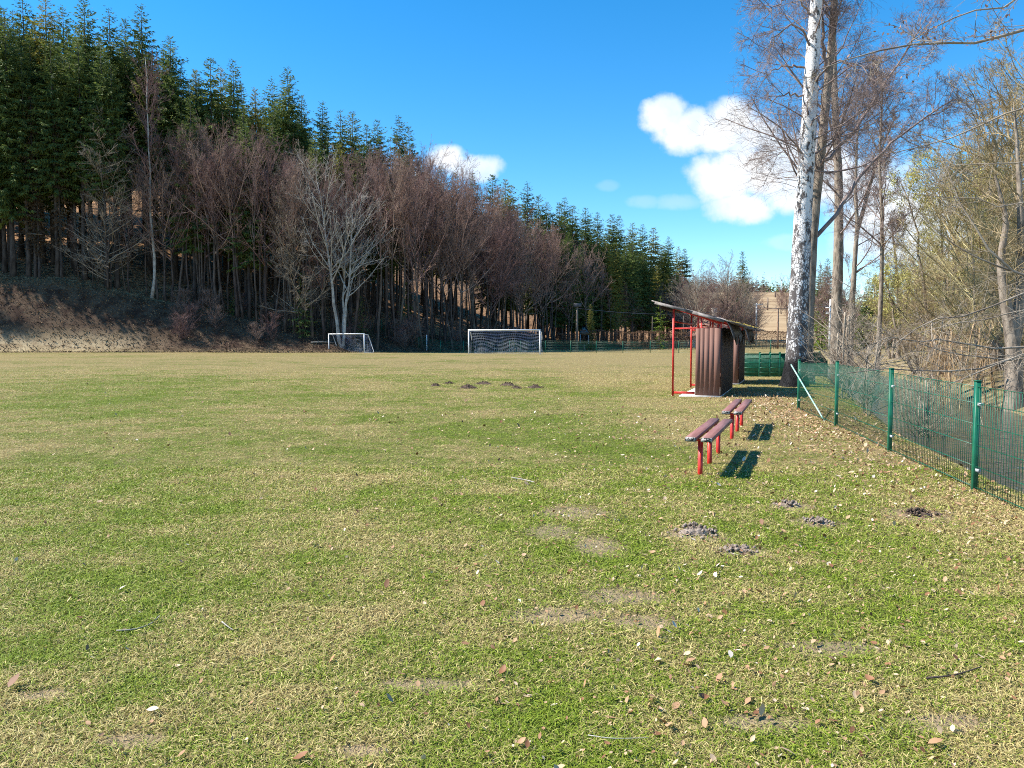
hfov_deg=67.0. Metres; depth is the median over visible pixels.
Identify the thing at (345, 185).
bare tree
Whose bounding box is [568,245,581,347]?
bare tree
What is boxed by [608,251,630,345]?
spruce tree
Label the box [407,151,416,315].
bare tree
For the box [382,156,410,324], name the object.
bare tree
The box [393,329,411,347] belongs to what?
bare shrub
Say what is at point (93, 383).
grass
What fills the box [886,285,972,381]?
thicket tree
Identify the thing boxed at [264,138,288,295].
bare tree
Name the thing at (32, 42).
spruce tree
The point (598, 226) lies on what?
spruce tree
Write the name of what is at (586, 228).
spruce tree
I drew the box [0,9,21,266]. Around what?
spruce tree
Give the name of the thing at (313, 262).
bare tree
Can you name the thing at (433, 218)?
bare tree
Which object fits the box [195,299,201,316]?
bare shrub
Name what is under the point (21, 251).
spruce tree
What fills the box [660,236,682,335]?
spruce tree
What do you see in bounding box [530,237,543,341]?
bare tree
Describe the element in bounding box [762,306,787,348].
utility pole
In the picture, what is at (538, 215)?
spruce tree
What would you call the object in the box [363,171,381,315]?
spruce tree
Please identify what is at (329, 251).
spruce tree
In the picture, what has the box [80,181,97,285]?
bare tree
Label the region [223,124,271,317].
spruce tree
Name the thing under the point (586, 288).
bare tree
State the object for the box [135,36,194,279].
spruce tree
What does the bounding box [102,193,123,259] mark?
bare tree
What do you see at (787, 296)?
bare tree
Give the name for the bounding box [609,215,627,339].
spruce tree
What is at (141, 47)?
spruce tree
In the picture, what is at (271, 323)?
bare shrub
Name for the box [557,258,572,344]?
bare tree
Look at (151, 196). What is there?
spruce tree
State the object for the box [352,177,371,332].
bare tree
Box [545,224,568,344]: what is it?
bare tree
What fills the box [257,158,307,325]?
bare tree
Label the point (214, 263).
bare tree
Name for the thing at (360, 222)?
bare tree
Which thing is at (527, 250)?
bare tree
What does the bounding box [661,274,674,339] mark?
spruce tree
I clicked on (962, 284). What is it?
thicket tree
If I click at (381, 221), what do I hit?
bare tree
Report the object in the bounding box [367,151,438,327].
bare tree
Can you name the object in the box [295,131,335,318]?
spruce tree
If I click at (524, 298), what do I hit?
spruce tree
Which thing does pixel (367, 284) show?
bare tree
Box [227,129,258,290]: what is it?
bare tree
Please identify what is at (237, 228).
bare tree
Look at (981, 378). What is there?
bank shrub
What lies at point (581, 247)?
bare tree
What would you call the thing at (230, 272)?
spruce tree
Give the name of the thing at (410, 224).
bare tree
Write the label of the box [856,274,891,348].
spruce tree
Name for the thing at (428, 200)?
bare tree
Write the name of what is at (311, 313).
bare tree
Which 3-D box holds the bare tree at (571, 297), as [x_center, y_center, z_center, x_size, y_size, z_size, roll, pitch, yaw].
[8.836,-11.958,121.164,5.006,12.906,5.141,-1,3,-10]
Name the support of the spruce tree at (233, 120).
on the ground at (76, 309)
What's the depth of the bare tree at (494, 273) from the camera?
104.62 m
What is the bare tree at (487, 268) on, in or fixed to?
on the ground at (76, 309)
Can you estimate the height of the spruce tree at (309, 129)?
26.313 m
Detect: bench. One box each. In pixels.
[685,418,732,474]
[722,399,751,438]
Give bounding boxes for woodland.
[693,272,770,291]
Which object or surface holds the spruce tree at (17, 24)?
on the ground at (76, 309)
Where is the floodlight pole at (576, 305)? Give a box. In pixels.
[574,303,580,350]
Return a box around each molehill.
[458,384,476,388]
[475,381,490,384]
[500,382,518,385]
[523,384,543,387]
[666,521,718,538]
[718,543,758,555]
[772,499,804,507]
[797,515,836,526]
[904,507,941,517]
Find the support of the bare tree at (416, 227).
on the ground at (76, 309)
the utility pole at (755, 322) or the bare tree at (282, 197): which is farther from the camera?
the utility pole at (755, 322)
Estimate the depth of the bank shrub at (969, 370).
28.84 m
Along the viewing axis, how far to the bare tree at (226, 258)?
100.94 m
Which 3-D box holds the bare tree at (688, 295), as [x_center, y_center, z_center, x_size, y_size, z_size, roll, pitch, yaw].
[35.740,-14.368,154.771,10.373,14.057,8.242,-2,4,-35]
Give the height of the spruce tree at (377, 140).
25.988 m
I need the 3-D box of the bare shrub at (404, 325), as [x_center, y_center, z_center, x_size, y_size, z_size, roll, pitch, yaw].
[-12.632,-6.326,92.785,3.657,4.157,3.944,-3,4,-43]
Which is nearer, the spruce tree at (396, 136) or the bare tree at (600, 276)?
the spruce tree at (396, 136)
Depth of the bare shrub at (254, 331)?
85.47 m
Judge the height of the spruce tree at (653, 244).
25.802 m
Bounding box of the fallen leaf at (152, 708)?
[146,706,157,710]
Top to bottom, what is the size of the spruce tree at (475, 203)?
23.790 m
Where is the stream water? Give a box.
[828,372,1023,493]
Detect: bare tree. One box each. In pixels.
[53,107,155,288]
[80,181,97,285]
[89,199,102,286]
[100,159,125,289]
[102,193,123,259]
[105,182,155,291]
[127,162,201,301]
[128,155,166,299]
[131,144,185,301]
[135,188,153,295]
[149,130,223,298]
[153,179,175,299]
[162,131,197,303]
[162,139,228,306]
[163,108,260,311]
[168,128,216,307]
[168,136,238,303]
[169,124,199,291]
[170,117,268,317]
[172,169,199,305]
[182,119,221,304]
[185,127,219,308]
[188,158,208,307]
[190,131,214,276]
[190,163,217,308]
[192,152,231,312]
[199,141,227,312]
[209,112,281,310]
[210,138,250,318]
[217,136,229,296]
[218,137,245,313]
[221,154,252,317]
[222,157,251,276]
[223,124,307,323]
[225,256,227,278]
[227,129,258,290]
[231,141,267,322]
[237,126,279,323]
[255,176,322,326]
[256,177,312,328]
[257,138,288,302]
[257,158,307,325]
[259,138,348,335]
[259,150,279,272]
[260,133,277,291]
[263,138,307,301]
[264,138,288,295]
[264,152,299,333]
[264,163,273,290]
[267,136,284,286]
[267,169,303,331]
[268,176,347,328]
[274,166,313,332]
[279,187,293,329]
[280,153,332,337]
[281,179,364,339]
[286,137,400,347]
[287,146,302,301]
[288,155,304,296]
[295,177,342,327]
[300,157,326,324]
[301,154,368,293]
[305,200,329,332]
[310,154,349,340]
[311,145,388,305]
[311,184,339,326]
[313,175,354,335]
[328,180,354,335]
[329,178,352,330]
[332,152,365,330]
[334,151,383,344]
[335,150,393,305]
[343,168,370,332]
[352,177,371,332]
[359,151,375,326]
[359,151,412,348]
[365,138,391,305]
[365,144,399,316]
[365,167,397,337]
[366,146,398,335]
[366,162,368,307]
[366,174,390,332]
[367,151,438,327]
[369,143,392,315]
[370,149,508,344]
[373,148,407,345]
[377,134,465,328]
[377,139,477,335]
[381,145,394,312]
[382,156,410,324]
[383,173,445,348]
[387,145,424,344]
[387,166,410,327]
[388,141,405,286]
[394,153,443,329]
[394,157,425,345]
[404,150,422,204]
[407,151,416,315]
[408,174,435,345]
[409,154,426,310]
[410,155,439,313]
[413,188,443,339]
[415,151,442,323]
[415,176,445,343]
[418,153,438,312]
[418,155,492,321]
[421,194,453,349]
[425,178,458,329]
[427,189,456,339]
[434,203,501,349]
[435,184,460,330]
[440,198,458,348]
[444,168,467,322]
[444,188,472,326]
[451,186,502,332]
[451,197,491,349]
[453,212,533,346]
[453,217,475,346]
[456,174,494,335]
[456,191,495,333]
[457,203,475,348]
[459,180,481,337]
[463,193,532,341]
[463,215,509,341]
[465,172,483,314]
[470,180,511,328]
[476,185,495,345]
[477,183,505,340]
[481,198,530,337]
[481,204,549,333]
[484,224,505,345]
[487,204,525,347]
[490,221,523,347]
[493,224,512,347]
[495,211,525,347]
[496,230,553,348]
[497,213,508,337]
[497,226,510,345]
[499,206,552,339]
[507,219,575,347]
[509,199,551,332]
[511,236,526,346]
[517,224,533,333]
[525,220,548,344]
[527,229,540,341]
[527,231,579,347]
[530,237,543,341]
[532,217,550,334]
[533,228,561,348]
[536,224,560,347]
[537,239,556,325]
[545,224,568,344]
[546,227,577,337]
[553,238,568,346]
[553,269,584,339]
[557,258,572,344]
[564,243,611,334]
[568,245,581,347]
[575,238,585,279]
[582,267,590,334]
[585,252,597,306]
[590,249,605,326]
[596,265,608,346]
[599,265,608,346]
[605,288,614,347]
[611,313,622,346]
[619,281,643,343]
[644,306,656,342]
[654,283,666,330]
[661,273,701,341]
[665,271,719,327]
[665,276,715,323]
[670,285,701,333]
[672,270,719,327]
[675,260,729,308]
[678,302,696,330]
[688,288,719,323]
[688,289,710,320]
[693,264,731,309]
[699,249,756,315]
[703,274,748,319]
[704,291,731,315]
[708,275,755,329]
[709,291,744,321]
[709,301,730,327]
[713,278,763,328]
[715,300,728,317]
[717,270,771,303]
[731,277,764,315]
[735,288,767,330]
[736,281,772,326]
[736,300,765,344]
[739,309,759,344]
[772,273,790,322]
[773,282,787,313]
[814,265,846,342]
[814,270,850,333]
[823,275,867,329]
[857,314,883,350]
[859,312,882,339]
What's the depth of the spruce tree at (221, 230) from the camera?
91.92 m
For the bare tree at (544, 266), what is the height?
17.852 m
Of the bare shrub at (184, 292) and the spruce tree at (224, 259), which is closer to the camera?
the bare shrub at (184, 292)
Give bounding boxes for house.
[580,325,588,349]
[684,308,727,346]
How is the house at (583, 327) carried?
on the ground at (76, 309)
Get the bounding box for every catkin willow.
[850,241,981,373]
[861,268,928,358]
[867,136,1014,373]
[937,160,1023,372]
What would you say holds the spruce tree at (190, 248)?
on the ground at (76, 309)
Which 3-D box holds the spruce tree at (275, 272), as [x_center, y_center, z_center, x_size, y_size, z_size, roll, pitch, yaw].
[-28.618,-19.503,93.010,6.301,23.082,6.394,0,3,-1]
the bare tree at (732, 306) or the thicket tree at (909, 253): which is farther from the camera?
the bare tree at (732, 306)
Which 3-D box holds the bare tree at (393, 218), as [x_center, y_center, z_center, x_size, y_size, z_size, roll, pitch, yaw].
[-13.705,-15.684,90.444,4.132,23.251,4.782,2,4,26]
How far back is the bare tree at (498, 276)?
104.00 m
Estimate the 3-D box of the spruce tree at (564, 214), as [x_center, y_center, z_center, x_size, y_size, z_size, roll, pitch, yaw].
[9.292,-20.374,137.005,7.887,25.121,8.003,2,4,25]
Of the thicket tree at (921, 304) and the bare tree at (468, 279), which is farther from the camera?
the bare tree at (468, 279)
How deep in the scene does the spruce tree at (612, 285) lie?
135.45 m
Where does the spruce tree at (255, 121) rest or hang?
on the ground at (76, 309)
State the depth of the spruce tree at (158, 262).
98.44 m
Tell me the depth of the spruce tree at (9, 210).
87.35 m
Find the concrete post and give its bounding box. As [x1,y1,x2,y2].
[826,299,830,348]
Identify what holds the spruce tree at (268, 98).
on the ground at (76, 309)
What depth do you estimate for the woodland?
391.98 m
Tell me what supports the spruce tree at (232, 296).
on the ground at (76, 309)
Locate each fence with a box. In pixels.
[381,320,770,352]
[744,351,827,376]
[791,360,1023,510]
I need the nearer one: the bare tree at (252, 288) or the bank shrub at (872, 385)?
the bank shrub at (872, 385)
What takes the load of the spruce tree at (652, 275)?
on the ground at (76, 309)
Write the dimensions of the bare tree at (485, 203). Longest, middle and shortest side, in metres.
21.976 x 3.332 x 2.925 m
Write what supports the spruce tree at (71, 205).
on the ground at (76, 309)
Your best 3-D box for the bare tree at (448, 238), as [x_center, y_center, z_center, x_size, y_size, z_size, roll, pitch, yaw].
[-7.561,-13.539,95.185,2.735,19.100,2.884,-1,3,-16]
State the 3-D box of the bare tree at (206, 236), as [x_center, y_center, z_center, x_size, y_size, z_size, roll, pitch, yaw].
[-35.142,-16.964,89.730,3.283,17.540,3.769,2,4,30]
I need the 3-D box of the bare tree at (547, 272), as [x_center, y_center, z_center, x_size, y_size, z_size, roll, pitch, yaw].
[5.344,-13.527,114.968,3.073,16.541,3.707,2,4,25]
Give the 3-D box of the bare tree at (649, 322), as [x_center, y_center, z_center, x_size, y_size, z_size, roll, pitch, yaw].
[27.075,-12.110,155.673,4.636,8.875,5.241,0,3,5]
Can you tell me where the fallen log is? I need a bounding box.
[311,341,333,342]
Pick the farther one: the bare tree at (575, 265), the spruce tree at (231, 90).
the bare tree at (575, 265)
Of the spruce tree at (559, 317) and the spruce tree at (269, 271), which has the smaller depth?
the spruce tree at (269, 271)
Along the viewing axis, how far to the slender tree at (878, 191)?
33.38 m
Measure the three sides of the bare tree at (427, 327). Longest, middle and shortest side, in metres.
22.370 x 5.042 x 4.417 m
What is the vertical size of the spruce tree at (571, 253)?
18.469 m
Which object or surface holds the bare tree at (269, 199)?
on the ground at (76, 309)
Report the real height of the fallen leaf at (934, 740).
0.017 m
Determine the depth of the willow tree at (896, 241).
45.67 m
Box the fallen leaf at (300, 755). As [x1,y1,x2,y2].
[292,751,307,758]
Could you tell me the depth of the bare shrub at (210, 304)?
88.22 m
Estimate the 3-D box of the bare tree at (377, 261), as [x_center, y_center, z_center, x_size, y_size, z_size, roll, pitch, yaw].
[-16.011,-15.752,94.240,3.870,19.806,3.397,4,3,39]
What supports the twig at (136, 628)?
on the ground at (76, 309)
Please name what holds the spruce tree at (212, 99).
on the ground at (76, 309)
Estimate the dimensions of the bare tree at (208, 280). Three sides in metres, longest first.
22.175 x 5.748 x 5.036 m
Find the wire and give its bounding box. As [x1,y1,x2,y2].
[578,305,755,313]
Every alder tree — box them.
[690,0,1003,384]
[778,0,910,371]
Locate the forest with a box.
[690,276,865,312]
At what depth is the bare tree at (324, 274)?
91.60 m
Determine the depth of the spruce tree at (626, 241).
157.61 m
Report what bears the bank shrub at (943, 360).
on the ground at (76, 309)
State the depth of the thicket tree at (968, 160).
34.65 m
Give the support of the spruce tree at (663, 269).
on the ground at (76, 309)
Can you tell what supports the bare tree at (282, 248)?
on the ground at (76, 309)
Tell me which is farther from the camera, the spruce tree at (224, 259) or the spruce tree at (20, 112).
the spruce tree at (224, 259)
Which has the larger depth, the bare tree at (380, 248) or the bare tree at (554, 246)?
the bare tree at (554, 246)
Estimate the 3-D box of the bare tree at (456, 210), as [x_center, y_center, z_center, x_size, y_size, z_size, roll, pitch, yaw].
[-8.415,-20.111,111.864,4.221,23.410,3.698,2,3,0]
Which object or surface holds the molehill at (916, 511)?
on the ground at (76, 309)
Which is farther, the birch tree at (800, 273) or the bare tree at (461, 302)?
the bare tree at (461, 302)
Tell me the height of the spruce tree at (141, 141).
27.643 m
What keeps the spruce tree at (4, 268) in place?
on the ground at (76, 309)
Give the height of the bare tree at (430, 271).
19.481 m
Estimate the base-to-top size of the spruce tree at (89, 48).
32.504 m
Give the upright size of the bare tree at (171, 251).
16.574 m
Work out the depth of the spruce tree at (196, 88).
115.76 m
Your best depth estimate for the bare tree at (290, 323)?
89.05 m
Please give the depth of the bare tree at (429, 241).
108.69 m
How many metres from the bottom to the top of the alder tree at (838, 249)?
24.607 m
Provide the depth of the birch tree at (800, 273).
23.83 m
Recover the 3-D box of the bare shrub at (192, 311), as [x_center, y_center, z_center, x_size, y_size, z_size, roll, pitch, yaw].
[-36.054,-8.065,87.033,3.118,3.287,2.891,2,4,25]
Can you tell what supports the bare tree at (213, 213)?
on the ground at (76, 309)
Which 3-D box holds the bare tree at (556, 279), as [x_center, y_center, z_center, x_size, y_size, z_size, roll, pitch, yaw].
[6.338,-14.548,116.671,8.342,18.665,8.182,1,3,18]
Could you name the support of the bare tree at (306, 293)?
on the ground at (76, 309)
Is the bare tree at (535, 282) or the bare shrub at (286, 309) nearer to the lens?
the bare shrub at (286, 309)
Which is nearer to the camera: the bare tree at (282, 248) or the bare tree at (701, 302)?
the bare tree at (282, 248)
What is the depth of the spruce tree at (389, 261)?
96.93 m
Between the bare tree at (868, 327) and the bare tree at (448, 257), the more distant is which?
the bare tree at (448, 257)
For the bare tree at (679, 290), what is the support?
on the ground at (76, 309)
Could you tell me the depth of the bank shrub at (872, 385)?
15.56 m
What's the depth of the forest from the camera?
637.70 m
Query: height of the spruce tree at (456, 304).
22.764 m
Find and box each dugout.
[652,300,753,397]
[688,309,763,384]
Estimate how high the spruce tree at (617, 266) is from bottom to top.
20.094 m
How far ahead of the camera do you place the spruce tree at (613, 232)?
152.61 m
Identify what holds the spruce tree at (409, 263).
on the ground at (76, 309)
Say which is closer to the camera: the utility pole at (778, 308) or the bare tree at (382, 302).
the bare tree at (382, 302)
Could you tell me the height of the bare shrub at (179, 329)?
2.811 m
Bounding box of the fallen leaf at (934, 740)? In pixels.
[928,737,943,742]
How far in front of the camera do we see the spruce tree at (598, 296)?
136.33 m
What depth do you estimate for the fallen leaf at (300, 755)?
2.75 m
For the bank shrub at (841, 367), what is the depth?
25.41 m
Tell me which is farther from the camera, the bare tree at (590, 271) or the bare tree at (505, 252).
the bare tree at (590, 271)
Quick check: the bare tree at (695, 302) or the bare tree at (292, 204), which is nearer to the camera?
the bare tree at (292, 204)
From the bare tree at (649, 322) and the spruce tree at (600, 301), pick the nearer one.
the spruce tree at (600, 301)
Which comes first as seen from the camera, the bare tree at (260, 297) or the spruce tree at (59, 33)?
the bare tree at (260, 297)
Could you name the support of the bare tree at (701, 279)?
on the ground at (76, 309)
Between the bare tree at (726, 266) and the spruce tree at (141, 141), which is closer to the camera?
the spruce tree at (141, 141)
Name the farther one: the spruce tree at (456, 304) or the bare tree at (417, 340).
the spruce tree at (456, 304)
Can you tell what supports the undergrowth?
on the ground at (76, 309)
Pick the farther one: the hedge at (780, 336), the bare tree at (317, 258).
the hedge at (780, 336)
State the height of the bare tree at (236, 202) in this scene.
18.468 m
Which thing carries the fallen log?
on the ground at (76, 309)
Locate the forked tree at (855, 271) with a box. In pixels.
[816,86,909,371]
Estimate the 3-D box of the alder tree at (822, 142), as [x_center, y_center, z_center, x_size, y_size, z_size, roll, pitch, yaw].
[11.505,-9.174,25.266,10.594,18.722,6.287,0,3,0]
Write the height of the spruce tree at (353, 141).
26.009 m
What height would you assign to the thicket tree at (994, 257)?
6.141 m
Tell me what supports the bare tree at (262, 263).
on the ground at (76, 309)
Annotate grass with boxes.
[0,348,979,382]
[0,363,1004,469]
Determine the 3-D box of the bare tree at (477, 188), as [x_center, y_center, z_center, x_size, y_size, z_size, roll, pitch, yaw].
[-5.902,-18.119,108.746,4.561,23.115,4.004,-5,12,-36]
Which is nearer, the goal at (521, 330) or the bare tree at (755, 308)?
the goal at (521, 330)
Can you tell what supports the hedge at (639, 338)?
on the ground at (76, 309)
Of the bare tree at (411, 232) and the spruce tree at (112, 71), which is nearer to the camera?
the bare tree at (411, 232)
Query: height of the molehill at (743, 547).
0.098 m
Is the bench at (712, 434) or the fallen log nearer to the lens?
the bench at (712, 434)
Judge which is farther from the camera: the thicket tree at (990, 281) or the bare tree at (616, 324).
the bare tree at (616, 324)
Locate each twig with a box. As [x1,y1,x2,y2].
[116,615,159,630]
[588,735,647,738]
[925,666,981,678]
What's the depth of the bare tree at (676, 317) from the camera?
160.50 m
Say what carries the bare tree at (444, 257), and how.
on the ground at (76, 309)
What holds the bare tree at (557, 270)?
on the ground at (76, 309)
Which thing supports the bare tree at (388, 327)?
on the ground at (76, 309)
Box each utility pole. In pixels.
[755,303,761,344]
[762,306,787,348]
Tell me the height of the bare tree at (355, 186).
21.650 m
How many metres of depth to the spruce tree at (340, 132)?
101.40 m
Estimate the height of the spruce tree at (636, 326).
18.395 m
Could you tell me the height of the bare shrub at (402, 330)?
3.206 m
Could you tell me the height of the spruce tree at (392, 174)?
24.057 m
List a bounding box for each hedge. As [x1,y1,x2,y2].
[555,332,575,349]
[578,329,760,349]
[758,330,859,348]
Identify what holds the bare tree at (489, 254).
on the ground at (76, 309)
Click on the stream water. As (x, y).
(967, 413)
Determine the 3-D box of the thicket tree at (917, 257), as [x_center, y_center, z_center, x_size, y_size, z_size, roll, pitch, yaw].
[24.846,-6.502,43.963,8.326,10.548,7.118,2,4,25]
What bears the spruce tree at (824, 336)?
on the ground at (76, 309)
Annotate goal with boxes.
[328,333,373,352]
[468,329,542,354]
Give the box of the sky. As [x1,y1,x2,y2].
[0,0,1023,303]
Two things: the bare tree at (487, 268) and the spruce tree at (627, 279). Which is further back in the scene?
the spruce tree at (627, 279)
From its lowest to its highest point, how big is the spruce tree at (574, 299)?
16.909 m
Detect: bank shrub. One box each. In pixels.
[793,284,900,399]
[817,320,922,415]
[828,347,861,390]
[869,333,888,361]
[882,357,967,439]
[890,334,918,356]
[919,306,994,404]
[929,336,960,377]
[939,321,1001,410]
[962,360,981,377]
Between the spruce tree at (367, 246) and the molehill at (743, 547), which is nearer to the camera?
the molehill at (743, 547)
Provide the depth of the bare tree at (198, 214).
89.96 m
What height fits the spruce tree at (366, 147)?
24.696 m
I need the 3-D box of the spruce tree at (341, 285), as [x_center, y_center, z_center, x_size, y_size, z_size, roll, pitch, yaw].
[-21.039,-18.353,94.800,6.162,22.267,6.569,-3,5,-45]
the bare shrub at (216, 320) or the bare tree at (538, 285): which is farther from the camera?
the bare tree at (538, 285)
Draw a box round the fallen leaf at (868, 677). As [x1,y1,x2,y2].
[865,674,874,679]
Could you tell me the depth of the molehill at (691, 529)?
5.94 m
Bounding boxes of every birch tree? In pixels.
[122,44,173,298]
[703,0,929,386]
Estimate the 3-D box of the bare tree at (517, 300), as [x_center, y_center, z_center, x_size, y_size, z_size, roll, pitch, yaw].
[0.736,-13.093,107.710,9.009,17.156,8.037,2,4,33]
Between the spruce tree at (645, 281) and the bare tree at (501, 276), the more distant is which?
the spruce tree at (645, 281)
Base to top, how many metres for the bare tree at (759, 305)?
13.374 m
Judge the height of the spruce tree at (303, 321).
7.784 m
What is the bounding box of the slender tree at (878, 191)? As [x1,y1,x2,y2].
[822,54,931,381]
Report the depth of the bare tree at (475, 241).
109.21 m
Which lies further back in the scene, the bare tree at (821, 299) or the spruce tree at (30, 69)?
the bare tree at (821, 299)
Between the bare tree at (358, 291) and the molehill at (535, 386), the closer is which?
the molehill at (535, 386)
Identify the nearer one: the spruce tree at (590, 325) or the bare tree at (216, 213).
the bare tree at (216, 213)
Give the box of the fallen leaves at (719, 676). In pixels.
[9,374,1023,767]
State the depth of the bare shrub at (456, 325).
101.20 m
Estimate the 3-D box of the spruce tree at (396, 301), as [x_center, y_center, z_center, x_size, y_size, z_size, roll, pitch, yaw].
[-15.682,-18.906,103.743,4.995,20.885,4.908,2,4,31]
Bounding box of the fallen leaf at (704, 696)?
[699,693,708,698]
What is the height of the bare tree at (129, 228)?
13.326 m
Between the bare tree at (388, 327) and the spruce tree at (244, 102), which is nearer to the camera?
the bare tree at (388, 327)
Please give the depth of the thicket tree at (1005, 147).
30.60 m
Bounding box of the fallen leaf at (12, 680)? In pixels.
[7,673,18,686]
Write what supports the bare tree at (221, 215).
on the ground at (76, 309)
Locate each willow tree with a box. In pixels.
[858,209,924,358]
[962,78,1023,411]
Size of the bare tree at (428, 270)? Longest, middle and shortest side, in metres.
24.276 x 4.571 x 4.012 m
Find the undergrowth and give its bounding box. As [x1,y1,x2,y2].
[0,270,546,352]
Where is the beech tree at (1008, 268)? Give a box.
[793,0,1023,444]
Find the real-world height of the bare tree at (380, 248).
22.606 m
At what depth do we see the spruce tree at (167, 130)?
97.20 m
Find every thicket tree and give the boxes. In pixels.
[873,128,1019,361]
[874,181,981,346]
[874,235,959,363]
[881,49,1023,370]
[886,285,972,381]
[892,186,1015,378]
[892,256,999,382]
[905,257,953,343]
[910,94,1022,352]
[913,10,1023,287]
[924,223,980,337]
[941,45,1023,292]
[945,20,1023,374]
[952,195,1023,367]
[954,156,1023,349]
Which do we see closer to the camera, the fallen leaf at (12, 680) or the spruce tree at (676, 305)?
the fallen leaf at (12, 680)
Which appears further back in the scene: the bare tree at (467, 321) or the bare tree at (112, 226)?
the bare tree at (467, 321)
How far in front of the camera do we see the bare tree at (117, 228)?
89.28 m
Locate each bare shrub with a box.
[167,317,189,339]
[168,307,200,339]
[169,302,181,315]
[170,284,194,307]
[176,303,191,313]
[180,298,208,323]
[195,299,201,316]
[196,287,221,315]
[200,303,229,330]
[247,321,265,345]
[257,302,274,317]
[259,310,283,341]
[273,297,300,320]
[274,305,286,320]
[335,329,354,344]
[341,323,360,341]
[348,310,375,338]
[388,322,407,345]
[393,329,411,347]
[395,315,421,344]
[398,312,424,335]
[402,317,429,345]
[449,330,465,347]
[450,320,469,339]
[478,324,496,348]
[499,321,520,347]
[522,332,534,348]
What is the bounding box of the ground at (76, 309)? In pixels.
[0,191,1023,767]
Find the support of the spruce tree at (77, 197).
on the ground at (76, 309)
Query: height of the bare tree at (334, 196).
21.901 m
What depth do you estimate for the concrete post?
109.56 m
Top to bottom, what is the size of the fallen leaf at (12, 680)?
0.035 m
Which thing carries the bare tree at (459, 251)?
on the ground at (76, 309)
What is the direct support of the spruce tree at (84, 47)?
on the ground at (76, 309)
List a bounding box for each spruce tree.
[0,6,8,260]
[0,7,53,276]
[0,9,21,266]
[0,41,19,272]
[0,47,52,276]
[4,10,39,256]
[5,36,58,258]
[7,0,37,259]
[10,0,80,264]
[13,96,52,276]
[17,21,49,263]
[17,34,88,276]
[24,13,44,228]
[25,170,49,277]
[40,26,85,267]
[42,0,130,272]
[42,50,98,274]
[45,5,85,251]
[47,116,73,277]
[48,36,103,279]
[66,30,86,232]
[68,41,99,253]
[75,22,100,219]
[77,45,136,286]
[81,60,139,288]
[90,35,112,225]
[92,5,135,263]
[92,44,108,256]
[109,49,126,244]
[110,18,140,249]
[110,35,143,262]
[117,4,170,267]
[122,51,168,273]
[129,42,168,268]
[130,35,151,237]
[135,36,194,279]
[153,46,168,81]
[153,55,186,259]
[153,66,198,284]
[164,97,222,304]
[172,57,237,290]
[174,80,215,280]
[184,71,206,128]
[186,68,210,253]
[208,67,232,277]
[213,59,261,211]
[216,105,268,309]
[221,94,246,269]
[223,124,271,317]
[226,115,231,273]
[226,289,234,315]
[235,82,249,130]
[244,87,269,289]
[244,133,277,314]
[247,95,261,252]
[256,125,297,314]
[259,78,286,258]
[259,98,267,124]
[260,100,283,283]
[261,121,270,276]
[266,66,313,295]
[278,90,299,157]
[288,273,316,337]
[292,95,314,288]
[294,130,309,290]
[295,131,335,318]
[302,101,341,266]
[310,138,332,305]
[319,115,333,153]
[320,142,364,321]
[328,109,353,278]
[329,142,339,298]
[334,111,375,308]
[336,169,366,325]
[349,138,381,318]
[352,119,406,317]
[355,296,370,341]
[358,124,374,298]
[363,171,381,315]
[370,189,401,313]
[375,171,395,312]
[387,115,420,312]
[389,166,408,318]
[395,282,417,338]
[398,151,424,307]
[400,127,425,305]
[419,159,424,304]
[419,167,456,315]
[431,178,442,314]
[438,172,476,320]
[464,266,474,315]
[468,174,483,303]
[469,174,520,328]
[485,185,536,333]
[500,179,527,328]
[516,181,542,328]
[523,194,550,335]
[531,202,558,334]
[532,212,557,336]
[537,231,570,343]
[544,240,578,343]
[548,219,577,340]
[554,233,585,344]
[555,202,571,337]
[556,197,578,237]
[558,217,575,341]
[563,246,593,343]
[564,205,588,339]
[566,245,599,345]
[570,222,586,340]
[577,208,599,284]
[583,236,613,327]
[585,305,596,349]
[588,221,600,268]
[591,212,610,253]
[594,247,607,344]
[595,239,602,339]
[595,242,625,343]
[595,252,617,345]
[598,234,619,342]
[602,234,616,277]
[603,214,627,338]
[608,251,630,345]
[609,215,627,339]
[612,243,626,342]
[618,245,640,345]
[619,238,634,342]
[624,223,653,306]
[624,241,646,345]
[626,255,654,344]
[629,252,661,343]
[630,249,646,343]
[633,224,657,339]
[639,256,654,342]
[645,257,662,341]
[646,228,671,337]
[646,266,666,341]
[649,296,668,348]
[651,259,662,338]
[656,245,671,335]
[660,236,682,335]
[660,248,674,334]
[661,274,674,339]
[668,282,681,339]
[671,246,689,334]
[678,248,692,326]
[728,251,754,333]
[814,258,831,337]
[814,265,823,331]
[814,311,827,349]
[817,317,828,349]
[854,286,875,349]
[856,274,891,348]
[883,285,896,348]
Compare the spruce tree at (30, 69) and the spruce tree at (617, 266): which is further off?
the spruce tree at (617, 266)
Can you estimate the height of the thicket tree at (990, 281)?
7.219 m
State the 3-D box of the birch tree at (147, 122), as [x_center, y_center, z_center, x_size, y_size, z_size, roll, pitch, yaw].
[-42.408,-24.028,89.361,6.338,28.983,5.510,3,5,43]
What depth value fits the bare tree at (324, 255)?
89.22 m
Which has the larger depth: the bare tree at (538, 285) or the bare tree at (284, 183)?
the bare tree at (538, 285)
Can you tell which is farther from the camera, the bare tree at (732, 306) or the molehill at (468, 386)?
the bare tree at (732, 306)
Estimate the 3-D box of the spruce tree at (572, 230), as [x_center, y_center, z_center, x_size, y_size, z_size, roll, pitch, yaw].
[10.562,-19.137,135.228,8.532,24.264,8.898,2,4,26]

